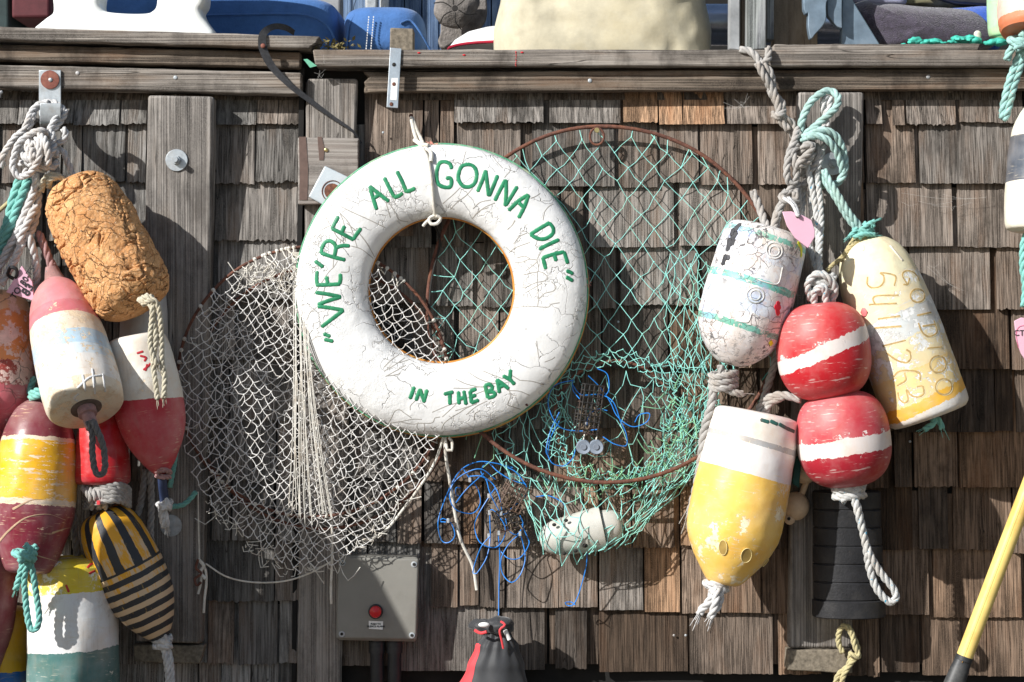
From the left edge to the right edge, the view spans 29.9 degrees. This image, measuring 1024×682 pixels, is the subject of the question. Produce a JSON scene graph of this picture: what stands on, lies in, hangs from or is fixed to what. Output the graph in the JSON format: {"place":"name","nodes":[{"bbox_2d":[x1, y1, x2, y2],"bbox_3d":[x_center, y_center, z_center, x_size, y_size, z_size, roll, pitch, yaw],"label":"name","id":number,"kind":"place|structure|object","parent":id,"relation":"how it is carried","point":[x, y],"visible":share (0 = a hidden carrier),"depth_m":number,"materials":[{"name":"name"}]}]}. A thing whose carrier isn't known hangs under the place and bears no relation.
{"place":"outdoors","nodes":[
{"label":"outdoors","id":0,"kind":"place"},
{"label":"ground","id":1,"kind":"structure","parent":0,"visible":0},
{"bbox_2d":[0,54,1023,681],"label":"shingle wall","id":2,"kind":"structure","parent":1,"relation":"on","point":[944,508],"depth_m":4.98,"materials":[{"name":"brown wood"}]},
{"bbox_2d":[0,605,26,681],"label":"can buoy","id":3,"kind":"object","parent":2,"relation":"hanging from","point":[13,666],"visible":0.52,"depth_m":4.83,"materials":[{"name":"plastic"}]},
{"bbox_2d":[0,557,18,666],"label":"bullet buoy","id":4,"kind":"object","parent":3,"relation":"on","point":[8,604],"visible":0.68,"depth_m":4.76,"materials":[{"name":"red plastic"}]},
{"bbox_2d":[0,45,301,70],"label":"rail board","id":5,"kind":"object","parent":2,"relation":"on","point":[120,56],"visible":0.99,"depth_m":4.95,"materials":[{"name":"brown wood"}]},
{"bbox_2d":[0,65,302,96],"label":"rail board","id":6,"kind":"object","parent":2,"relation":"attached to","point":[159,81],"visible":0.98,"depth_m":4.93,"materials":[{"name":"brown wood"}]},
{"bbox_2d":[39,70,60,126],"bbox_3d":[-1.173,-0.619,4.865,0.056,0.154,0.141,0,0,-13],"label":"hook bracket","id":7,"kind":"object","parent":6,"relation":"attached to","point":[49,84],"visible":0.88,"depth_m":4.92,"materials":[{"name":"silver metal"}]},
{"bbox_2d":[0,99,75,292],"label":"rope tangle","id":8,"kind":"object","parent":7,"relation":"hanging from","point":[46,143],"visible":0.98,"depth_m":4.79,"materials":[{"name":"white fabric"}]},
{"bbox_2d":[0,201,6,211],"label":"bamboo stick","id":9,"kind":"object","parent":8,"relation":"attached to","point":[3,206],"visible":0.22,"depth_m":4.88,"materials":[{"name":"wood"}]},
{"bbox_2d":[0,289,33,440],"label":"bullet buoy","id":10,"kind":"object","parent":8,"relation":"hanging from","point":[16,366],"visible":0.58,"depth_m":4.77,"materials":[{"name":"red plastic"}]},
{"bbox_2d":[6,266,34,299],"bbox_3d":[-1.217,-0.143,4.735,0.074,0.087,0.027,0,0,11],"label":"name tag","id":11,"kind":"object","parent":8,"relation":"hanging from","point":[21,285],"visible":1,"depth_m":4.74,"materials":[{"name":"pink plastic"}]},
{"bbox_2d":[0,376,76,632],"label":"bullet buoy","id":12,"kind":"object","parent":8,"relation":"hanging from","point":[38,491],"visible":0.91,"depth_m":4.65,"materials":[{"name":"plastic"}]},
{"bbox_2d":[29,230,123,477],"bbox_3d":[-1.079,0.022,4.689,0.193,0.674,0.193,-22,-31,0],"label":"bullet buoy","id":13,"kind":"object","parent":8,"relation":"hanging from","point":[78,376],"visible":0.99,"depth_m":4.60,"materials":[{"name":"plastic"}]},
{"bbox_2d":[38,171,168,408],"bbox_3d":[-0.958,-0.147,4.735,0.217,0.676,0.239,-30,-11,0],"label":"cork buoy","id":14,"kind":"object","parent":8,"relation":"hanging from","point":[109,252],"visible":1,"depth_m":4.68,"materials":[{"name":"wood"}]},
{"bbox_2d":[75,415,131,510],"bbox_3d":[-1.019,0.290,4.770,0.147,0.274,0.145,1,-4,0],"label":"stub buoy","id":15,"kind":"object","parent":8,"relation":"hanging from","point":[111,486],"visible":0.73,"depth_m":4.72,"materials":[{"name":"plastic"}]},
{"bbox_2d":[0,27,322,53],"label":"rail board","id":16,"kind":"object","parent":2,"relation":"on","point":[127,39],"visible":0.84,"depth_m":4.92,"materials":[{"name":"brown wood"}]},
{"bbox_2d":[35,0,215,32],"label":"dock cleat","id":17,"kind":"object","parent":16,"relation":"on","point":[187,16],"visible":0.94,"depth_m":4.95,"materials":[{"name":"white paint"}]},
{"bbox_2d":[258,23,361,143],"bbox_3d":[-0.521,-0.667,4.929,0.215,0.317,0.170,0,0,28],"label":"webbing strap","id":18,"kind":"object","parent":16,"relation":"attached to","point":[267,58],"visible":1,"depth_m":4.92,"materials":[{"name":"black fabric"}]},
{"bbox_2d":[134,642,206,663],"bbox_3d":[-0.882,0.805,4.948,0.183,0.050,0.047,0,0,0],"label":"post foot","id":19,"kind":"object","parent":2,"relation":"attached to","point":[181,652],"visible":0.83,"depth_m":4.92},
{"bbox_2d":[136,95,215,642],"bbox_3d":[-0.866,0.073,4.928,0.200,1.408,0.085,0,0,0],"label":"wooden post","id":20,"kind":"object","parent":19,"relation":"on","point":[180,173],"visible":0.72,"depth_m":4.92,"materials":[{"name":"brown wood"}]},
{"bbox_2d":[79,504,174,681],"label":"bullet buoy","id":21,"kind":"object","parent":20,"relation":"hanging from","point":[121,551],"visible":0.98,"depth_m":4.72,"materials":[{"name":"plastic"}]},
{"bbox_2d":[71,453,197,555],"bbox_3d":[-0.962,0.424,4.883,0.322,0.283,0.065,0,0,-8],"label":"rope hank","id":22,"kind":"object","parent":20,"relation":"hanging from","point":[147,478],"visible":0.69,"depth_m":4.89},
{"bbox_2d":[26,555,119,681],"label":"can buoy","id":23,"kind":"object","parent":22,"relation":"hanging from","point":[75,638],"visible":0.71,"depth_m":4.69,"materials":[{"name":"white plastic"}]},
{"bbox_2d":[119,296,167,337],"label":"bullet buoy","id":24,"kind":"object","parent":20,"relation":"hanging from","point":[137,325],"visible":0.13,"depth_m":4.85,"materials":[{"name":"grey plastic"}]},
{"bbox_2d":[109,332,185,535],"bbox_3d":[-0.886,0.237,4.753,0.175,0.509,0.174,-11,-2,0],"label":"bullet buoy","id":25,"kind":"object","parent":20,"relation":"hanging from","point":[152,435],"visible":0.81,"depth_m":4.69,"materials":[{"name":"plastic"}]},
{"bbox_2d":[160,515,181,536],"bbox_3d":[-0.875,0.474,4.912,0.056,0.056,0.004,0,0,0],"label":"washer","id":26,"kind":"object","parent":20,"relation":"attached to","point":[175,527],"visible":0.81,"depth_m":4.91,"materials":[{"name":"grey metal"}]},
{"bbox_2d":[177,245,449,603],"bbox_3d":[-0.505,0.212,4.880,0.716,0.922,0.142,0,0,0],"label":"hoop net","id":27,"kind":"object","parent":20,"relation":"attached to","point":[212,469],"visible":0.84,"depth_m":4.86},
{"bbox_2d":[194,492,330,612],"bbox_3d":[-0.636,0.541,4.907,0.356,0.311,0.022,0,0,-4],"label":"string clump","id":28,"kind":"object","parent":27,"relation":"hanging from","point":[201,575],"visible":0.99,"depth_m":4.90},
{"bbox_2d":[297,79,357,681],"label":"wooden post","id":29,"kind":"object","parent":2,"relation":"attached to","point":[319,651],"visible":0.52,"depth_m":4.96,"materials":[{"name":"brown wood"}]},
{"bbox_2d":[298,137,359,204],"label":"wooden block","id":30,"kind":"structure","parent":29,"relation":"attached to","point":[316,156],"depth_m":4.92,"materials":[{"name":"brown wood"}]},
{"bbox_2d":[309,166,346,203],"bbox_3d":[-0.458,-0.386,4.913,0.127,0.125,0.020,0,0,0],"label":"plate washer","id":31,"kind":"object","parent":30,"relation":"attached to","point":[328,182],"visible":0.6,"depth_m":4.92,"materials":[{"name":"white metal"}]},
{"bbox_2d":[296,114,590,437],"bbox_3d":[-0.176,-0.169,4.881,0.758,0.835,0.137,0,0,0],"label":"life ring","id":32,"kind":"object","parent":29,"relation":"hanging from","point":[520,362],"visible":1,"depth_m":4.83,"materials":[{"name":"white paint"}]},
{"bbox_2d":[361,437,477,589],"bbox_3d":[-0.234,0.443,4.894,0.301,0.399,0.072,0,0,-6],"label":"hanging cord","id":33,"kind":"object","parent":32,"relation":"hanging from","point":[443,441],"visible":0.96,"depth_m":4.91,"materials":[{"name":"fabric"}]},
{"bbox_2d":[369,641,384,681],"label":"conduit","id":34,"kind":"object","parent":2,"relation":"attached to","point":[376,650],"visible":0.93,"depth_m":4.92,"materials":[{"name":"black plastic"}]},
{"bbox_2d":[336,553,418,641],"bbox_3d":[-0.345,0.661,4.922,0.212,0.223,0.100,0,0,0],"label":"alarm box","id":35,"kind":"object","parent":2,"relation":"attached to","point":[377,596],"visible":0.99,"depth_m":4.90,"materials":[{"name":"grey plastic"}]},
{"bbox_2d":[386,641,402,681],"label":"conduit","id":36,"kind":"object","parent":2,"relation":"attached to","point":[394,650],"visible":0.93,"depth_m":4.92,"materials":[{"name":"black plastic"}]},
{"bbox_2d":[426,124,770,565],"bbox_3d":[0.241,0.009,4.891,0.929,1.134,0.111,0,0,0],"label":"hoop net","id":37,"kind":"object","parent":2,"relation":"hanging from","point":[645,470],"visible":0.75,"depth_m":4.92,"materials":[{"name":"green fabric"}]},
{"bbox_2d":[491,505,525,535],"bbox_3d":[-0.007,0.460,4.922,0.088,0.080,0.047,0,0,-16],"label":"bait cage","id":38,"kind":"object","parent":37,"relation":"hanging from","point":[511,525],"visible":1,"depth_m":4.92,"materials":[{"name":"black metal"}]},
{"bbox_2d":[488,477,531,520],"bbox_3d":[-0.006,0.405,4.914,0.115,0.110,0.058,0,0,0],"label":"bait cage","id":39,"kind":"object","parent":37,"relation":"hanging from","point":[509,499],"visible":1,"depth_m":4.90,"materials":[{"name":"metal"}]},
{"bbox_2d":[437,461,586,614],"bbox_3d":[0.001,0.513,4.913,0.384,0.411,0.040,0,0,0],"label":"blue cord tangle","id":40,"kind":"object","parent":37,"relation":"hanging from","point":[489,514],"visible":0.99,"depth_m":4.91,"materials":[{"name":"blue fabric"}]},
{"bbox_2d":[460,615,526,681],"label":"drawstring bag","id":41,"kind":"object","parent":40,"relation":"hanging from","point":[496,656],"visible":1,"depth_m":4.84,"materials":[{"name":"black fabric"}]},
{"bbox_2d":[539,507,622,554],"bbox_3d":[0.177,0.485,4.900,0.214,0.123,0.097,0,0,0],"label":"cylindrical net float","id":42,"kind":"object","parent":37,"relation":"in","point":[597,521],"visible":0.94,"depth_m":4.87,"materials":[{"name":"plastic"}]},
{"bbox_2d":[572,382,604,436],"bbox_3d":[0.195,0.176,4.898,0.085,0.141,0.062,0,0,0],"label":"bait cage","id":43,"kind":"object","parent":37,"relation":"hanging from","point":[582,427],"visible":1,"depth_m":4.89,"materials":[{"name":"black metal"}]},
{"bbox_2d":[576,422,589,454],"bbox_3d":[0.182,0.248,4.887,0.038,0.082,0.031,0,0,0],"label":"disc float","id":44,"kind":"object","parent":43,"relation":"hanging from","point":[583,446],"visible":1,"depth_m":4.87,"materials":[{"name":"grey plastic"}]},
{"bbox_2d":[590,427,603,454],"bbox_3d":[0.215,0.248,4.887,0.038,0.082,0.031,0,0,0],"label":"disc float","id":45,"kind":"object","parent":43,"relation":"hanging from","point":[596,446],"visible":1,"depth_m":4.87,"materials":[{"name":"grey plastic"}]},
{"bbox_2d":[546,368,649,465],"bbox_3d":[0.219,0.195,4.886,0.266,0.251,0.039,0,0,0],"label":"blue cord tangle","id":46,"kind":"object","parent":37,"relation":"attached to","point":[605,395],"visible":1,"depth_m":4.89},
{"bbox_2d":[313,49,1023,71],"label":"rail board","id":47,"kind":"object","parent":2,"relation":"attached to","point":[527,60],"visible":0.85,"depth_m":4.91,"materials":[{"name":"brown wood"}]},
{"bbox_2d":[304,59,315,67],"bbox_3d":[-0.517,-0.712,4.911,0.035,0.022,0.002,0,0,0],"label":"plastic flag","id":48,"kind":"object","parent":47,"relation":"attached to","point":[309,63],"visible":1,"depth_m":4.91,"materials":[{"name":"green plastic"}]},
{"bbox_2d":[312,36,360,50],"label":"leaf litter","id":49,"kind":"object","parent":47,"relation":"on","point":[335,46],"visible":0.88,"depth_m":4.97,"materials":[{"name":"brown plant"}]},
{"bbox_2d":[387,48,400,107],"bbox_3d":[-0.302,-0.674,4.905,0.038,0.155,0.006,0,0,0],"label":"steel bracket","id":50,"kind":"object","parent":47,"relation":"attached to","point":[394,78],"visible":1,"depth_m":4.91,"materials":[{"name":"silver metal"}]},
{"bbox_2d":[390,28,414,49],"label":"wooden block","id":51,"kind":"structure","parent":47,"relation":"on","point":[403,38],"depth_m":5.00,"materials":[{"name":"beige wood"}]},
{"bbox_2d":[494,0,710,49],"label":"canvas bag","id":52,"kind":"object","parent":47,"relation":"on","point":[608,24],"visible":0.88,"depth_m":5.08,"materials":[{"name":"beige fabric"}]},
{"bbox_2d":[745,0,765,49],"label":"upright timber","id":53,"kind":"object","parent":47,"relation":"on","point":[755,24],"visible":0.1,"depth_m":5.02,"materials":[{"name":"grey wood"}]},
{"bbox_2d":[739,46,862,227],"bbox_3d":[0.736,-0.507,4.864,0.311,0.498,0.110,0,0,0],"label":"rope tangle","id":54,"kind":"object","parent":47,"relation":"hanging from","point":[818,128],"visible":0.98,"depth_m":4.85,"materials":[{"name":"white fabric"}]},
{"bbox_2d":[679,189,805,533],"bbox_3d":[0.546,0.057,4.800,0.228,0.888,0.229,16,0,0],"label":"worn buoy","id":55,"kind":"object","parent":54,"relation":"hanging from","point":[748,297],"visible":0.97,"depth_m":4.71,"materials":[{"name":"plastic"}]},
{"bbox_2d":[687,405,800,631],"bbox_3d":[0.570,0.459,4.787,0.267,0.566,0.240,12,-3,0],"label":"cone buoy","id":56,"kind":"object","parent":55,"relation":"hanging from","point":[749,469],"visible":0.98,"depth_m":4.70,"materials":[{"name":"plastic"}]},
{"bbox_2d":[782,196,814,247],"bbox_3d":[0.684,-0.295,4.734,0.075,0.136,0.128,0,0,-22],"label":"name tag","id":57,"kind":"object","parent":54,"relation":"hanging from","point":[801,228],"visible":1,"depth_m":4.69,"materials":[{"name":"pink plastic"}]},
{"bbox_2d":[756,164,899,605],"bbox_3d":[0.788,0.094,4.778,0.347,1.128,0.268,0,0,0],"label":"double buoy","id":58,"kind":"object","parent":54,"relation":"hanging from","point":[821,360],"visible":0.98,"depth_m":4.68,"materials":[{"name":"plastic"}]},
{"bbox_2d":[826,218,967,439],"bbox_3d":[0.970,-0.017,4.840,0.233,0.590,0.219,-20,-2,0],"label":"carved buoy","id":59,"kind":"object","parent":54,"relation":"hanging from","point":[915,376],"visible":0.96,"depth_m":4.75,"materials":[{"name":"plastic"}]},
{"bbox_2d":[772,44,979,49],"bbox_3d":[0.940,-0.756,5.015,0.530,0.019,0.171,0,0,0],"label":"rail strip","id":60,"kind":"object","parent":47,"relation":"on","point":[884,47],"visible":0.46,"depth_m":4.93,"materials":[{"name":"brown wood"}]},
{"bbox_2d":[802,0,841,39],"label":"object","id":61,"kind":"object","parent":60,"relation":"on","point":[817,12],"visible":1,"depth_m":5.05,"materials":[{"name":"blue metal"}]},
{"bbox_2d":[902,37,946,43],"bbox_3d":[1.080,-0.784,5.023,0.123,0.025,0.040,0,0,0],"label":"rope","id":62,"kind":"object","parent":60,"relation":"on","point":[915,40],"visible":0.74,"depth_m":5.01,"materials":[{"name":"teal fabric"}]},
{"bbox_2d":[947,34,981,43],"bbox_3d":[1.186,-0.790,5.024,0.094,0.028,0.049,0,0,0],"label":"rope","id":63,"kind":"object","parent":60,"relation":"on","point":[969,38],"visible":0.98,"depth_m":5.01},
{"bbox_2d":[974,30,980,37],"bbox_3d":[1.222,-0.799,5.030,0.019,0.034,0.019,0,0,0],"label":"glass bulb","id":64,"kind":"object","parent":63,"relation":"on","point":[977,33],"visible":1,"depth_m":5.02,"materials":[{"name":"white glass"}]},
{"bbox_2d":[997,0,1023,121],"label":"bullet buoy","id":65,"kind":"object","parent":47,"relation":"hanging from","point":[1010,16],"visible":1,"depth_m":4.80,"materials":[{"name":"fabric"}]},
{"bbox_2d":[1004,107,1023,307],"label":"bullet buoy","id":66,"kind":"object","parent":65,"relation":"hanging from","point":[1014,204],"visible":1,"depth_m":4.82,"materials":[{"name":"plastic"}]},
{"bbox_2d":[1014,318,1023,357],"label":"name tag","id":67,"kind":"object","parent":66,"relation":"hanging from","point":[1019,329],"visible":1,"depth_m":4.88,"materials":[{"name":"pink plastic"}]},
{"bbox_2d":[364,69,1023,93],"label":"rail board","id":68,"kind":"object","parent":2,"relation":"attached to","point":[702,81],"visible":0.95,"depth_m":4.94,"materials":[{"name":"brown wood"}]},
{"bbox_2d":[784,647,851,672],"bbox_3d":[0.790,0.823,4.943,0.167,0.060,0.058,0,0,0],"label":"post foot","id":69,"kind":"object","parent":2,"relation":"attached to","point":[833,660],"visible":0.94,"depth_m":4.92},
{"bbox_2d":[787,92,863,647],"bbox_3d":[0.809,0.075,4.935,0.194,1.432,0.070,0,0,0],"label":"wooden post","id":70,"kind":"object","parent":69,"relation":"on","point":[806,628],"visible":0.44,"depth_m":4.93,"materials":[{"name":"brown wood"}]},
{"bbox_2d":[785,466,811,524],"bbox_3d":[0.738,0.379,4.900,0.093,0.180,0.073,0,0,0],"label":"ball float","id":71,"kind":"object","parent":70,"relation":"hanging from","point":[798,506],"visible":0.66,"depth_m":4.88,"materials":[{"name":"beige plastic"}]},
{"bbox_2d":[812,489,885,619],"bbox_3d":[0.859,0.526,4.885,0.187,0.353,0.116,0,0,0],"label":"ridged fender","id":72,"kind":"object","parent":70,"relation":"attached to","point":[843,589],"visible":0.81,"depth_m":4.84,"materials":[{"name":"black rubber"}]},
{"bbox_2d":[833,623,860,681],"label":"rope end","id":73,"kind":"object","parent":72,"relation":"hanging from","point":[843,671],"visible":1,"depth_m":4.88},
{"bbox_2d":[982,37,1006,46],"bbox_3d":[1.262,-0.782,5.016,0.067,0.023,0.039,0,0,0],"label":"rope","id":74,"kind":"object","parent":2,"relation":"on","point":[998,42],"visible":1,"depth_m":5.00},
{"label":"deck","id":75,"kind":"structure","parent":2,"relation":"on","visible":0},
{"bbox_2d":[0,0,27,27],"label":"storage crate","id":76,"kind":"object","parent":75,"relation":"on","point":[7,19],"visible":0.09,"depth_m":5.95,"materials":[{"name":"plastic"}]},
{"bbox_2d":[12,0,53,27],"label":"storage crate","id":77,"kind":"object","parent":75,"relation":"on","point":[31,13],"visible":0.42,"depth_m":5.90,"materials":[{"name":"red plastic"}]},
{"bbox_2d":[106,0,344,49],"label":"boat cushion","id":78,"kind":"object","parent":75,"relation":"on","point":[322,20],"visible":0.34,"depth_m":5.17,"materials":[{"name":"blue plastic"}]},
{"bbox_2d":[344,7,430,49],"bbox_3d":[-0.340,-0.839,5.313,0.246,0.155,0.315,0,0,0],"label":"boat cushion","id":79,"kind":"object","parent":75,"relation":"on","point":[368,28],"visible":0.62,"depth_m":5.18,"materials":[{"name":"blue plastic"}]},
{"bbox_2d":[434,0,486,49],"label":"baseball cap","id":80,"kind":"object","parent":75,"relation":"on","point":[456,19],"visible":0.89,"depth_m":5.99,"materials":[{"name":"beige fabric"}]},
{"bbox_2d":[447,26,494,49],"bbox_3d":[-0.033,-0.875,5.550,0.312,0.071,0.312,0,0,0],"label":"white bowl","id":81,"kind":"object","parent":75,"relation":"on","point":[481,38],"visible":0.31,"depth_m":5.45,"materials":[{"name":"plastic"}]},
{"bbox_2d":[728,0,739,49],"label":"upright timber","id":82,"kind":"object","parent":75,"relation":"on","point":[733,24],"visible":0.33,"depth_m":5.06,"materials":[{"name":"grey wood"}]},
{"bbox_2d":[740,0,744,46],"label":"upright timber","id":83,"kind":"object","parent":75,"relation":"on","point":[742,22],"visible":0.33,"depth_m":5.09,"materials":[{"name":"wood"}]},
{"bbox_2d":[766,0,773,41],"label":"upright timber","id":84,"kind":"object","parent":75,"relation":"on","point":[769,20],"visible":0.76,"depth_m":5.10,"materials":[{"name":"grey wood"}]},
{"bbox_2d":[706,4,839,45],"bbox_3d":[0.776,-0.949,5.750,0.758,0.126,0.125,0,0,0],"label":"metal pipe","id":85,"kind":"object","parent":75,"relation":"on","point":[828,32],"visible":0.05,"depth_m":5.70,"materials":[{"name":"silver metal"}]},
{"bbox_2d":[771,0,817,46],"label":"upright timber","id":86,"kind":"object","parent":75,"relation":"on","point":[790,20],"depth_m":5.16,"materials":[{"name":"brown wood"}]},
{"bbox_2d":[839,0,878,43],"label":"steel plate","id":87,"kind":"object","parent":75,"relation":"on","point":[855,29],"visible":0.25,"depth_m":5.10,"materials":[{"name":"grey metal"}]},
{"bbox_2d":[855,1,993,49],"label":"folded towel","id":88,"kind":"object","parent":75,"relation":"on","point":[888,24],"visible":0.6,"depth_m":5.15,"materials":[{"name":"grey fabric"}]},
{"bbox_2d":[853,0,906,4],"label":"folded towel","id":89,"kind":"object","parent":88,"relation":"on","point":[902,2],"visible":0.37,"depth_m":5.32,"materials":[{"name":"fabric"}]},
{"bbox_2d":[955,6,999,49],"bbox_3d":[1.273,-0.870,5.342,0.188,0.128,0.103,0,0,0],"label":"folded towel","id":90,"kind":"object","parent":75,"relation":"on","point":[981,11],"visible":0.18,"depth_m":5.30,"materials":[{"name":"blue fabric"}]},
{"bbox_2d":[905,0,972,7],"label":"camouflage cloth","id":91,"kind":"object","parent":90,"relation":"on","point":[931,3],"visible":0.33,"depth_m":5.40,"materials":[{"name":"fabric"}]},
{"bbox_2d":[940,0,986,6],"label":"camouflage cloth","id":92,"kind":"object","parent":90,"relation":"on","point":[973,3],"visible":0.55,"depth_m":5.34,"materials":[{"name":"fabric"}]},
{"bbox_2d":[987,0,1007,43],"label":"bullet buoy","id":93,"kind":"object","parent":75,"relation":"on","point":[993,27],"visible":0.34,"depth_m":5.03,"materials":[{"name":"green plastic"}]},
{"bbox_2d":[321,0,1008,49],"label":"shed","id":94,"kind":"structure","parent":1,"relation":"on","point":[424,9],"depth_m":6.89,"materials":[{"name":"grey wood"}]},
{"bbox_2d":[944,477,1023,681],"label":"oar","id":95,"kind":"object","parent":1,"relation":"on","point":[959,669],"visible":1,"depth_m":4.76,"materials":[{"name":"yellow wood"}]}
]}

